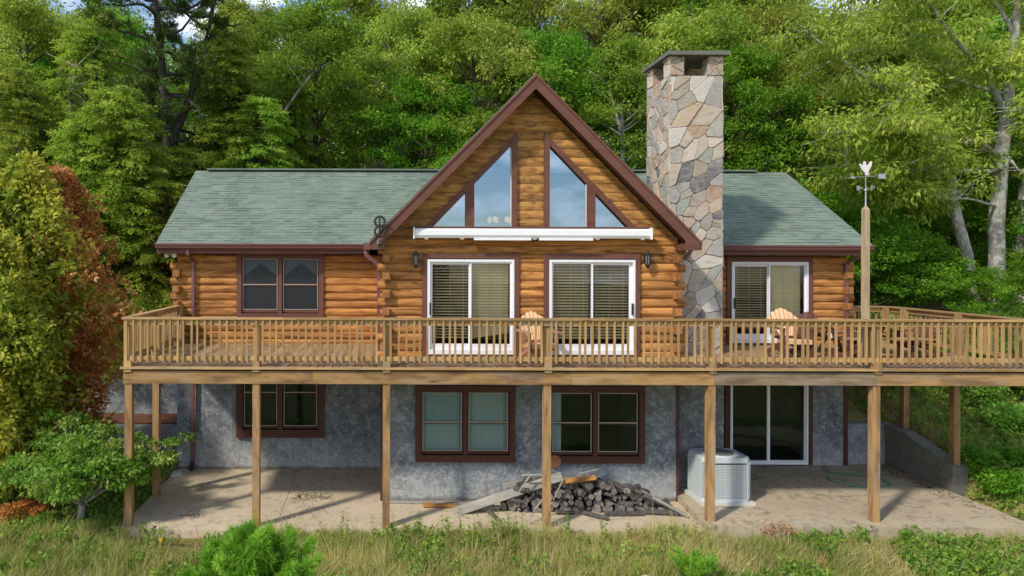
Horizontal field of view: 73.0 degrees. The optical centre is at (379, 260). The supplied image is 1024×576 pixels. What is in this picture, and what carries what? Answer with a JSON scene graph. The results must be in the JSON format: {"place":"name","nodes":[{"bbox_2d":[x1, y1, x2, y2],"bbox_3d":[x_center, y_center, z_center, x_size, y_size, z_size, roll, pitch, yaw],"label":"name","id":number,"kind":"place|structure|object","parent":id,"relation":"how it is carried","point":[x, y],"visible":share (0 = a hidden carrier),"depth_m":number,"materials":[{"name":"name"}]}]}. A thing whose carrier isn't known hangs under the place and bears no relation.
{"place":"outdoors","nodes":[
{"label":"outdoors","id":0,"kind":"place"},
{"bbox_2d":[99,423,176,454],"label":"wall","id":1,"kind":"structure","parent":0,"point":[169,430],"depth_m":18.48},
{"bbox_2d":[94,413,176,422],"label":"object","id":2,"kind":"structure","parent":1,"relation":"on","point":[147,418],"depth_m":19.52,"materials":[{"name":"soil"}]},
{"bbox_2d":[119,469,704,539],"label":"patio","id":3,"kind":"structure","parent":0,"point":[218,500],"depth_m":13.99,"materials":[{"name":"concrete"}]},
{"bbox_2d":[454,472,562,514],"bbox_3d":[2.636,4.773,13.800,2.250,0.857,0.126,0,0,-3],"label":"grey board","id":4,"kind":"object","parent":3,"relation":"on","point":[494,498],"visible":0.8,"depth_m":13.79,"materials":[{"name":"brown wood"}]},
{"bbox_2d":[120,343,1023,528],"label":"wooden deck","id":5,"kind":"structure","parent":3,"relation":"on","point":[904,377],"depth_m":13.00,"materials":[{"name":"brown wood"}]},
{"bbox_2d":[124,305,182,355],"bbox_3d":[-4.882,1.615,14.780,0.195,1.040,3.498,0,0,0],"label":"deck railing","id":6,"kind":"object","parent":5,"relation":"on","point":[174,311],"visible":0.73,"depth_m":14.68,"materials":[{"name":"brown wood"}]},
{"bbox_2d":[516,311,561,363],"bbox_3d":[3.234,1.566,13.858,0.800,0.988,0.855,0,0,-7],"label":"adirondack chair","id":7,"kind":"object","parent":5,"relation":"on","point":[525,333],"visible":0.56,"depth_m":13.97,"materials":[{"name":"beige wood"}]},
{"bbox_2d":[121,317,1023,373],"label":"deck railing","id":8,"kind":"object","parent":5,"relation":"on","point":[873,358],"visible":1,"depth_m":12.96,"materials":[{"name":"brown wood"}]},
{"bbox_2d":[767,308,820,357],"bbox_3d":[8.615,1.553,14.200,0.800,1.051,1.013,0,0,6],"label":"chair","id":9,"kind":"object","parent":5,"relation":"on","point":[786,315],"visible":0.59,"depth_m":14.31,"materials":[{"name":"beige wood"}]},
{"bbox_2d":[861,206,869,366],"bbox_3d":[9.489,0.498,13.200,0.100,3.160,0.100,0,0,0],"label":"weathervane post","id":10,"kind":"object","parent":5,"relation":"on","point":[865,262],"visible":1,"depth_m":13.15,"materials":[{"name":"brown wood"}]},
{"bbox_2d":[853,306,889,343],"bbox_3d":[12.205,1.666,16.957,1.078,1.040,0.195,0,0,0],"label":"deck railing","id":11,"kind":"object","parent":5,"relation":"on","point":[884,311],"visible":0.28,"depth_m":16.90,"materials":[{"name":"brown wood"}]},
{"bbox_2d":[817,327,933,357],"bbox_3d":[10.745,1.726,14.950,1.760,0.758,1.580,0,0,0],"label":"picnic table","id":12,"kind":"object","parent":5,"relation":"on","point":[883,338],"visible":0.09,"depth_m":14.56,"materials":[{"name":"brown wood"}]},
{"bbox_2d":[891,317,947,357],"bbox_3d":[11.752,1.660,14.703,0.770,0.850,0.720,0,0,-21],"label":"adirondack chair","id":13,"kind":"object","parent":5,"relation":"on","point":[920,335],"visible":0.45,"depth_m":14.75,"materials":[{"name":"brown wood"}]},
{"bbox_2d":[887,306,1023,357],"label":"deck railing","id":14,"kind":"object","parent":5,"relation":"on","point":[903,312],"visible":0.55,"depth_m":14.76,"materials":[{"name":"brown wood"}]},
{"bbox_2d":[0,514,1022,575],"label":"dry grass","id":15,"kind":"structure","parent":0,"point":[741,550],"depth_m":12.02,"materials":[{"name":"beige plant"}]},
{"bbox_2d":[1,148,1023,575],"bbox_3d":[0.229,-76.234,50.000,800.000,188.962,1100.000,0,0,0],"label":"ground","id":16,"kind":"structure","parent":0,"point":[857,412],"depth_m":17.13,"materials":[{"name":"green plant"}]},
{"bbox_2d":[0,66,64,177],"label":"hemlock tree","id":17,"kind":"object","parent":16,"relation":"on","point":[27,122],"visible":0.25,"depth_m":22.74,"materials":[{"name":"green plant"}]},
{"bbox_2d":[10,495,55,521],"bbox_3d":[-7.222,5.106,13.849,1.043,0.677,0.835,0,0,-11],"label":"shrub","id":18,"kind":"object","parent":16,"relation":"on","point":[25,506],"visible":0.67,"depth_m":13.77,"materials":[{"name":"brown plant"}]},
{"bbox_2d":[0,227,68,504],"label":"arborvitae","id":19,"kind":"object","parent":16,"relation":"on","point":[20,423],"visible":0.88,"depth_m":14.02,"materials":[{"name":"green plant"}]},
{"bbox_2d":[0,147,119,450],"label":"arborvitae","id":20,"kind":"object","parent":16,"relation":"on","point":[29,197],"visible":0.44,"depth_m":15.00,"materials":[{"name":"green plant"}]},
{"bbox_2d":[0,0,124,152],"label":"broadleaf tree","id":21,"kind":"object","parent":16,"relation":"on","point":[34,22],"visible":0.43,"depth_m":27.55,"materials":[{"name":"green plant"}]},
{"bbox_2d":[3,161,144,446],"bbox_3d":[-7.501,1.536,16.074,4.847,7.790,4.710,0,0,0],"label":"dead conifer","id":22,"kind":"object","parent":16,"relation":"on","point":[91,365],"visible":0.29,"depth_m":16.00,"materials":[{"name":"brown plant"}]},
{"bbox_2d":[0,13,153,149],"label":"broadleaf tree","id":23,"kind":"object","parent":16,"relation":"on","point":[45,65],"visible":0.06,"depth_m":29.69,"materials":[{"name":"green plant"}]},
{"bbox_2d":[22,14,154,212],"bbox_3d":[-11.072,-3.686,24.988,6.073,11.309,6.315,0,0,-17],"label":"hemlock tree","id":24,"kind":"object","parent":16,"relation":"on","point":[82,38],"visible":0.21,"depth_m":24.76,"materials":[{"name":"green plant"}]},
{"bbox_2d":[3,458,176,536],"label":"grass","id":25,"kind":"structure","parent":16,"relation":"on","point":[86,521],"depth_m":13.82,"materials":[{"name":"green plant"}]},
{"bbox_2d":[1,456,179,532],"bbox_3d":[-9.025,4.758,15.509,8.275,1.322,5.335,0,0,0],"label":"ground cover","id":26,"kind":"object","parent":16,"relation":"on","point":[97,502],"visible":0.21,"depth_m":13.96,"materials":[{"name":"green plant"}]},
{"bbox_2d":[0,408,198,522],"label":"dogwood tree","id":27,"kind":"object","parent":16,"relation":"on","point":[74,466],"visible":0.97,"depth_m":12.96,"materials":[{"name":"green plant"}]},
{"bbox_2d":[40,110,170,383],"bbox_3d":[-8.654,-0.533,21.190,5.498,8.253,5.099,0,0,13],"label":"hemlock tree","id":28,"kind":"object","parent":16,"relation":"on","point":[77,139],"visible":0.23,"depth_m":20.46,"materials":[{"name":"green plant"}]},
{"bbox_2d":[54,83,181,385],"bbox_3d":[-8.055,-0.992,21.572,5.549,8.981,5.984,0,0,31],"label":"hemlock tree","id":29,"kind":"object","parent":16,"relation":"on","point":[134,122],"visible":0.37,"depth_m":20.49,"materials":[{"name":"green plant"}]},
{"bbox_2d":[58,7,180,177],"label":"broadleaf tree","id":30,"kind":"object","parent":16,"relation":"on","point":[133,40],"visible":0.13,"depth_m":31.70,"materials":[{"name":"green plant"}]},
{"bbox_2d":[52,0,192,149],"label":"broadleaf tree","id":31,"kind":"object","parent":16,"relation":"on","point":[127,12],"visible":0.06,"depth_m":35.26,"materials":[{"name":"green plant"}]},
{"bbox_2d":[87,366,176,413],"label":"retaining wall","id":32,"kind":"structure","parent":16,"relation":"on","point":[142,398],"depth_m":20.00,"materials":[{"name":"grey paint"}]},
{"bbox_2d":[103,178,186,370],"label":"hemlock tree","id":33,"kind":"object","parent":16,"relation":"on","point":[151,259],"visible":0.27,"depth_m":20.52,"materials":[{"name":"green plant"}]},
{"bbox_2d":[56,0,279,179],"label":"pine tree","id":34,"kind":"object","parent":16,"relation":"on","point":[189,56],"visible":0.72,"depth_m":22.97,"materials":[{"name":"green plant"}]},
{"bbox_2d":[131,145,213,299],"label":"hemlock tree","id":35,"kind":"object","parent":16,"relation":"on","point":[188,172],"visible":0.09,"depth_m":22.66,"materials":[{"name":"green plant"}]},
{"bbox_2d":[145,50,199,171],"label":"broadleaf tree","id":36,"kind":"object","parent":16,"relation":"on","point":[178,100],"visible":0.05,"depth_m":38.95,"materials":[{"name":"green plant"}]},
{"bbox_2d":[170,27,286,189],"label":"hemlock tree","id":37,"kind":"object","parent":16,"relation":"on","point":[207,128],"visible":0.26,"depth_m":24.16,"materials":[{"name":"green plant"}]},
{"bbox_2d":[155,12,306,166],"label":"broadleaf tree","id":38,"kind":"object","parent":16,"relation":"on","point":[268,47],"visible":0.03,"depth_m":34.01,"materials":[{"name":"green plant"}]},
{"bbox_2d":[174,519,327,575],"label":"pine sapling","id":39,"kind":"object","parent":16,"relation":"on","point":[247,549],"visible":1,"depth_m":7.98,"materials":[{"name":"green plant"}]},
{"bbox_2d":[174,0,330,148],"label":"broadleaf tree","id":40,"kind":"object","parent":16,"relation":"on","point":[232,8],"visible":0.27,"depth_m":34.05,"materials":[{"name":"green plant"}]},
{"bbox_2d":[214,95,304,168],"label":"hemlock tree","id":41,"kind":"object","parent":16,"relation":"on","point":[271,123],"visible":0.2,"depth_m":23.83,"materials":[{"name":"green plant"}]},
{"bbox_2d":[247,68,330,168],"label":"hemlock tree","id":42,"kind":"object","parent":16,"relation":"on","point":[299,147],"visible":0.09,"depth_m":27.18,"materials":[{"name":"green plant"}]},
{"bbox_2d":[232,0,408,168],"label":"broadleaf tree","id":43,"kind":"object","parent":16,"relation":"on","point":[322,44],"visible":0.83,"depth_m":26.80,"materials":[{"name":"green plant"}]},
{"bbox_2d":[261,0,461,168],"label":"broadleaf tree","id":44,"kind":"object","parent":16,"relation":"on","point":[368,8],"visible":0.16,"depth_m":34.60,"materials":[{"name":"green plant"}]},
{"bbox_2d":[289,0,479,168],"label":"broadleaf tree","id":45,"kind":"object","parent":16,"relation":"on","point":[416,55],"visible":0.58,"depth_m":29.22,"materials":[{"name":"green plant"}]},
{"bbox_2d":[352,71,485,168],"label":"broadleaf tree","id":46,"kind":"object","parent":16,"relation":"on","point":[413,89],"visible":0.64,"depth_m":27.11,"materials":[{"name":"green plant"}]},
{"bbox_2d":[0,7,843,186],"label":"woods","id":47,"kind":"object","parent":16,"relation":"on","point":[818,159],"visible":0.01,"depth_m":49.31,"materials":[{"name":"green plant"}]},
{"bbox_2d":[375,0,508,157],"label":"broadleaf tree","id":48,"kind":"object","parent":16,"relation":"on","point":[439,12],"visible":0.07,"depth_m":36.26,"materials":[{"name":"green plant"}]},
{"bbox_2d":[404,135,494,171],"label":"understory tree","id":49,"kind":"object","parent":16,"relation":"on","point":[436,164],"visible":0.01,"depth_m":24.86,"materials":[{"name":"green plant"}]},
{"bbox_2d":[222,506,712,552],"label":"tall weeds","id":50,"kind":"object","parent":16,"relation":"on","point":[567,524],"visible":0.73,"depth_m":12.47,"materials":[{"name":"green plant"}]},
{"bbox_2d":[387,4,572,168],"bbox_3d":[4.500,-5.169,29.024,7.313,10.951,8.969,0,0,-33],"label":"broadleaf tree","id":51,"kind":"object","parent":16,"relation":"on","point":[486,40],"visible":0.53,"depth_m":27.54,"materials":[{"name":"green plant"}]},
{"bbox_2d":[386,0,583,146],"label":"broadleaf tree","id":52,"kind":"object","parent":16,"relation":"on","point":[499,14],"visible":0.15,"depth_m":34.51,"materials":[{"name":"green plant"}]},
{"bbox_2d":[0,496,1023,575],"bbox_3d":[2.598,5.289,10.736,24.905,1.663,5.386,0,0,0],"label":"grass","id":53,"kind":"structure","parent":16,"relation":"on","point":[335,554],"depth_m":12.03,"materials":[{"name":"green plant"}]},
{"bbox_2d":[0,520,1023,575],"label":"ground cover","id":54,"kind":"object","parent":16,"relation":"on","point":[945,558],"visible":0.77,"depth_m":11.92,"materials":[{"name":"green plant"}]},
{"bbox_2d":[154,50,874,501],"bbox_3d":[3.229,0.410,18.560,17.180,10.100,9.280,0,0,0],"label":"log cabin","id":55,"kind":"object","parent":16,"relation":"on","point":[302,242],"visible":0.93,"depth_m":16.11,"materials":[{"name":"brown wood"}]},
{"bbox_2d":[236,384,323,437],"bbox_3d":[-2.439,3.287,16.678,2.155,2.128,0.205,0,0,0],"label":"window","id":56,"kind":"structure","parent":55,"relation":"in","point":[283,431],"depth_m":16.61,"materials":[{"name":"brown glass"}]},
{"bbox_2d":[237,254,323,316],"bbox_3d":[-2.441,0.600,16.638,2.135,1.567,0.125,0,0,0],"label":"window","id":57,"kind":"structure","parent":55,"relation":"in","point":[289,285],"depth_m":16.65,"materials":[{"name":"glass"}]},
{"bbox_2d":[415,385,515,462],"bbox_3d":[1.832,3.498,14.517,2.132,1.629,0.184,0,0,0],"label":"window","id":58,"kind":"structure","parent":55,"relation":"in","point":[454,423],"depth_m":14.59,"materials":[{"name":"brown glass"}]},
{"bbox_2d":[422,253,518,356],"bbox_3d":[1.946,0.958,14.510,2.071,2.216,0.260,0,0,0],"label":"sliding door","id":59,"kind":"structure","parent":55,"relation":"in","point":[477,263],"depth_m":14.50,"materials":[{"name":"white plastic"}]},
{"bbox_2d":[426,133,516,228],"bbox_3d":[1.920,-1.684,14.472,2.030,2.120,0.135,0,0,0],"label":"gable window","id":60,"kind":"structure","parent":55,"relation":"in","point":[469,189],"depth_m":14.41,"materials":[{"name":"brown glass"}]},
{"bbox_2d":[412,226,652,240],"bbox_3d":[3.201,-0.565,14.300,5.035,0.290,0.320,0,0,0],"label":"retractable awning","id":61,"kind":"object","parent":55,"relation":"attached to","point":[557,233],"visible":1,"depth_m":14.18,"materials":[{"name":"white metal"}]},
{"bbox_2d":[543,132,634,228],"bbox_3d":[4.530,-1.676,14.472,2.030,2.120,0.135,0,0,0],"label":"gable window","id":62,"kind":"structure","parent":55,"relation":"in","point":[592,191],"depth_m":14.41,"materials":[{"name":"brown glass"}]},
{"bbox_2d":[543,254,639,356],"bbox_3d":[4.539,0.966,14.510,2.054,2.216,0.260,0,0,0],"label":"sliding door","id":63,"kind":"structure","parent":55,"relation":"in","point":[633,286],"depth_m":14.48,"materials":[{"name":"white plastic"}]},
{"bbox_2d":[551,386,644,463],"bbox_3d":[4.608,3.515,14.520,2.124,1.646,0.190,0,0,0],"label":"window","id":64,"kind":"structure","parent":55,"relation":"in","point":[594,456],"depth_m":14.43,"materials":[{"name":"brown glass"}]},
{"bbox_2d":[724,257,812,344],"bbox_3d":[9.576,0.999,16.660,2.100,2.179,0.260,0,0,0],"label":"sliding door","id":65,"kind":"structure","parent":55,"relation":"in","point":[790,301],"depth_m":16.63,"materials":[{"name":"white plastic"}]},
{"bbox_2d":[724,385,812,464],"bbox_3d":[9.562,3.789,16.637,2.150,2.460,0.125,0,0,0],"label":"sliding door","id":66,"kind":"structure","parent":55,"relation":"in","point":[728,389],"depth_m":16.59,"materials":[{"name":"white plastic"}]},
{"bbox_2d":[419,52,615,156],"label":"broadleaf tree","id":67,"kind":"object","parent":16,"relation":"on","point":[563,89],"visible":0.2,"depth_m":27.77,"materials":[{"name":"green plant"}]},
{"bbox_2d":[458,0,635,130],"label":"broadleaf tree","id":68,"kind":"object","parent":16,"relation":"on","point":[534,16],"visible":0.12,"depth_m":34.52,"materials":[{"name":"green plant"}]},
{"bbox_2d":[462,22,646,169],"bbox_3d":[7.795,-4.879,29.849,8.154,11.241,7.534,0,0,-33],"label":"broadleaf tree","id":69,"kind":"object","parent":16,"relation":"on","point":[556,43],"visible":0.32,"depth_m":28.85,"materials":[{"name":"green plant"}]},
{"bbox_2d":[570,31,657,169],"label":"broadleaf tree","id":70,"kind":"object","parent":16,"relation":"on","point":[623,61],"visible":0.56,"depth_m":26.69,"materials":[{"name":"green plant"}]},
{"bbox_2d":[538,0,723,143],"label":"broadleaf tree","id":71,"kind":"object","parent":16,"relation":"on","point":[623,25],"visible":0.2,"depth_m":34.28,"materials":[{"name":"green plant"}]},
{"bbox_2d":[581,0,768,167],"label":"broadleaf tree","id":72,"kind":"object","parent":16,"relation":"on","point":[674,28],"visible":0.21,"depth_m":30.21,"materials":[{"name":"green plant"}]},
{"bbox_2d":[604,0,775,144],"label":"broadleaf tree","id":73,"kind":"object","parent":16,"relation":"on","point":[693,4],"visible":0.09,"depth_m":33.96,"materials":[{"name":"green plant"}]},
{"bbox_2d":[666,544,721,575],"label":"shrub","id":74,"kind":"object","parent":16,"relation":"on","point":[704,566],"visible":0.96,"depth_m":11.19,"materials":[{"name":"plant"}]},
{"bbox_2d":[631,15,821,173],"bbox_3d":[14.267,-5.016,28.733,7.212,10.448,7.338,0,0,6],"label":"broadleaf tree","id":75,"kind":"object","parent":16,"relation":"on","point":[726,34],"visible":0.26,"depth_m":27.10,"materials":[{"name":"green plant"}]},
{"bbox_2d":[696,0,882,178],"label":"broadleaf tree","id":76,"kind":"object","parent":16,"relation":"on","point":[764,22],"visible":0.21,"depth_m":28.51,"materials":[{"name":"green plant"}]},
{"bbox_2d":[709,43,874,188],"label":"broadleaf tree","id":77,"kind":"object","parent":16,"relation":"on","point":[736,68],"visible":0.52,"depth_m":25.54,"materials":[{"name":"green plant"}]},
{"bbox_2d":[717,0,878,180],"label":"broadleaf tree","id":78,"kind":"object","parent":16,"relation":"on","point":[770,3],"visible":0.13,"depth_m":34.42,"materials":[{"name":"green plant"}]},
{"bbox_2d":[805,181,909,287],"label":"understory tree","id":79,"kind":"object","parent":16,"relation":"on","point":[828,198],"visible":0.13,"depth_m":21.56,"materials":[{"name":"green plant"}]},
{"bbox_2d":[754,0,967,208],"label":"broadleaf tree","id":80,"kind":"object","parent":16,"relation":"on","point":[890,55],"visible":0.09,"depth_m":26.21,"materials":[{"name":"green plant"}]},
{"bbox_2d":[848,422,893,464],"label":"retaining wall","id":81,"kind":"structure","parent":16,"relation":"on","point":[857,443],"depth_m":16.74,"materials":[{"name":"grey paint"}]},
{"bbox_2d":[797,144,979,277],"bbox_3d":[17.773,-1.615,24.476,6.002,6.036,5.796,0,0,42],"label":"understory tree","id":82,"kind":"object","parent":16,"relation":"on","point":[916,216],"visible":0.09,"depth_m":23.29,"materials":[{"name":"green plant"}]},
{"bbox_2d":[759,0,1023,313],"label":"oak tree","id":83,"kind":"object","parent":16,"relation":"on","point":[922,152],"visible":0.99,"depth_m":20.30,"materials":[{"name":"green plant"}]},
{"bbox_2d":[830,201,960,312],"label":"understory tree","id":84,"kind":"object","parent":16,"relation":"on","point":[888,247],"visible":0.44,"depth_m":20.52,"materials":[{"name":"green plant"}]},
{"bbox_2d":[853,230,979,318],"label":"understory tree","id":85,"kind":"object","parent":16,"relation":"on","point":[934,253],"visible":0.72,"depth_m":20.66,"materials":[{"name":"green plant"}]},
{"bbox_2d":[815,17,1022,216],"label":"broadleaf tree","id":86,"kind":"object","parent":16,"relation":"on","point":[963,101],"visible":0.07,"depth_m":25.85,"materials":[{"name":"green plant"}]},
{"bbox_2d":[820,0,1023,106],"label":"broadleaf tree","id":87,"kind":"object","parent":16,"relation":"on","point":[971,14],"visible":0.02,"depth_m":33.48,"materials":[{"name":"green plant"}]},
{"bbox_2d":[885,425,967,496],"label":"retaining wall","id":88,"kind":"structure","parent":16,"relation":"on","point":[912,453],"depth_m":15.63,"materials":[{"name":"concrete"}]},
{"bbox_2d":[850,217,1013,300],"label":"forest undergrowth","id":89,"kind":"object","parent":16,"relation":"on","point":[980,262],"depth_m":24.66,"materials":[{"name":"green plant"}]},
{"bbox_2d":[848,327,1023,520],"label":"ground cover","id":90,"kind":"object","parent":16,"relation":"on","point":[1005,436],"visible":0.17,"depth_m":16.02,"materials":[{"name":"green plant"}]},
{"bbox_2d":[848,311,1023,519],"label":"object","id":91,"kind":"structure","parent":16,"relation":"on","point":[923,416],"depth_m":16.28,"materials":[{"name":"green plant"}]},
{"bbox_2d":[868,121,1023,280],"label":"understory tree","id":92,"kind":"object","parent":16,"relation":"on","point":[976,205],"visible":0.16,"depth_m":22.68,"materials":[{"name":"green plant"}]},
{"bbox_2d":[888,10,1023,266],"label":"broadleaf tree","id":93,"kind":"object","parent":16,"relation":"on","point":[1020,82],"visible":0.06,"depth_m":26.55,"materials":[{"name":"green plant"}]},
{"bbox_2d":[944,173,977,300],"bbox_3d":[18.291,-0.805,21.600,1.647,4.314,0.336,0,0,0],"label":"bare trunk","id":94,"kind":"object","parent":16,"relation":"on","point":[961,233],"visible":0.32,"depth_m":21.49,"materials":[{"name":"grey plant"}]},
{"bbox_2d":[939,386,1010,406],"bbox_3d":[14.934,3.221,17.072,1.631,1.034,1.584,0,0,25],"label":"shrub","id":95,"kind":"object","parent":16,"relation":"on","point":[983,393],"visible":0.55,"depth_m":16.62,"materials":[{"name":"green plant"}]},
{"bbox_2d":[944,441,1006,469],"bbox_3d":[13.183,4.362,14.939,1.044,0.543,0.973,0,0,10],"label":"shrub","id":96,"kind":"object","parent":16,"relation":"on","point":[972,454],"visible":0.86,"depth_m":14.79,"materials":[{"name":"green plant"}]},
{"bbox_2d":[941,265,1023,331],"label":"understory tree","id":97,"kind":"object","parent":16,"relation":"on","point":[983,273],"visible":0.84,"depth_m":19.92,"materials":[{"name":"green plant"}]},
{"bbox_2d":[944,138,1023,279],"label":"understory tree","id":98,"kind":"object","parent":16,"relation":"on","point":[1009,236],"visible":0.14,"depth_m":23.37,"materials":[{"name":"green plant"}]},
{"bbox_2d":[964,334,1023,400],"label":"shrub","id":99,"kind":"object","parent":16,"relation":"on","point":[1018,389],"visible":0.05,"depth_m":17.12,"materials":[{"name":"green plant"}]},
{"bbox_2d":[966,466,1023,499],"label":"shrub","id":100,"kind":"object","parent":16,"relation":"on","point":[992,482],"visible":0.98,"depth_m":14.09,"materials":[{"name":"green plant"}]},
{"bbox_2d":[976,399,1023,436],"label":"shrub","id":101,"kind":"object","parent":16,"relation":"on","point":[1013,419],"visible":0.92,"depth_m":15.85,"materials":[{"name":"green plant"}]},
{"bbox_2d":[981,248,1023,305],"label":"understory tree","id":102,"kind":"object","parent":16,"relation":"on","point":[1018,259],"visible":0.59,"depth_m":20.55,"materials":[{"name":"green plant"}]},
{"bbox_2d":[987,440,1023,467],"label":"shrub","id":103,"kind":"object","parent":16,"relation":"on","point":[1016,451],"visible":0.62,"depth_m":14.86,"materials":[{"name":"green plant"}]},
{"bbox_2d":[1013,163,1023,301],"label":"bare trunk","id":104,"kind":"object","parent":16,"relation":"on","point":[1020,193],"visible":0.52,"depth_m":22.55,"materials":[{"name":"grey plant"}]},
{"bbox_2d":[26,0,1009,139],"label":"sky","id":105,"kind":"structure","parent":0,"point":[182,20],"materials":[{"name":"white"}]},
{"bbox_2d":[820,327,856,357],"bbox_3d":[9.738,1.664,14.152,0.770,0.830,0.720,0,0,16],"label":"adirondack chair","id":106,"kind":"object","parent":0,"point":[840,345],"visible":0.31,"depth_m":14.18,"materials":[{"name":"brown wood"}]},
{"bbox_2d":[678,465,1023,541],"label":"patio","id":107,"kind":"structure","parent":0,"point":[806,505],"depth_m":13.74,"materials":[{"name":"concrete"}]},
{"bbox_2d":[682,448,755,505],"bbox_3d":[7.166,4.537,14.300,1.120,0.999,0.880,0,0,0],"label":"air conditioner","id":108,"kind":"object","parent":107,"relation":"on","point":[732,477],"visible":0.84,"depth_m":13.93,"materials":[{"name":"metal"}]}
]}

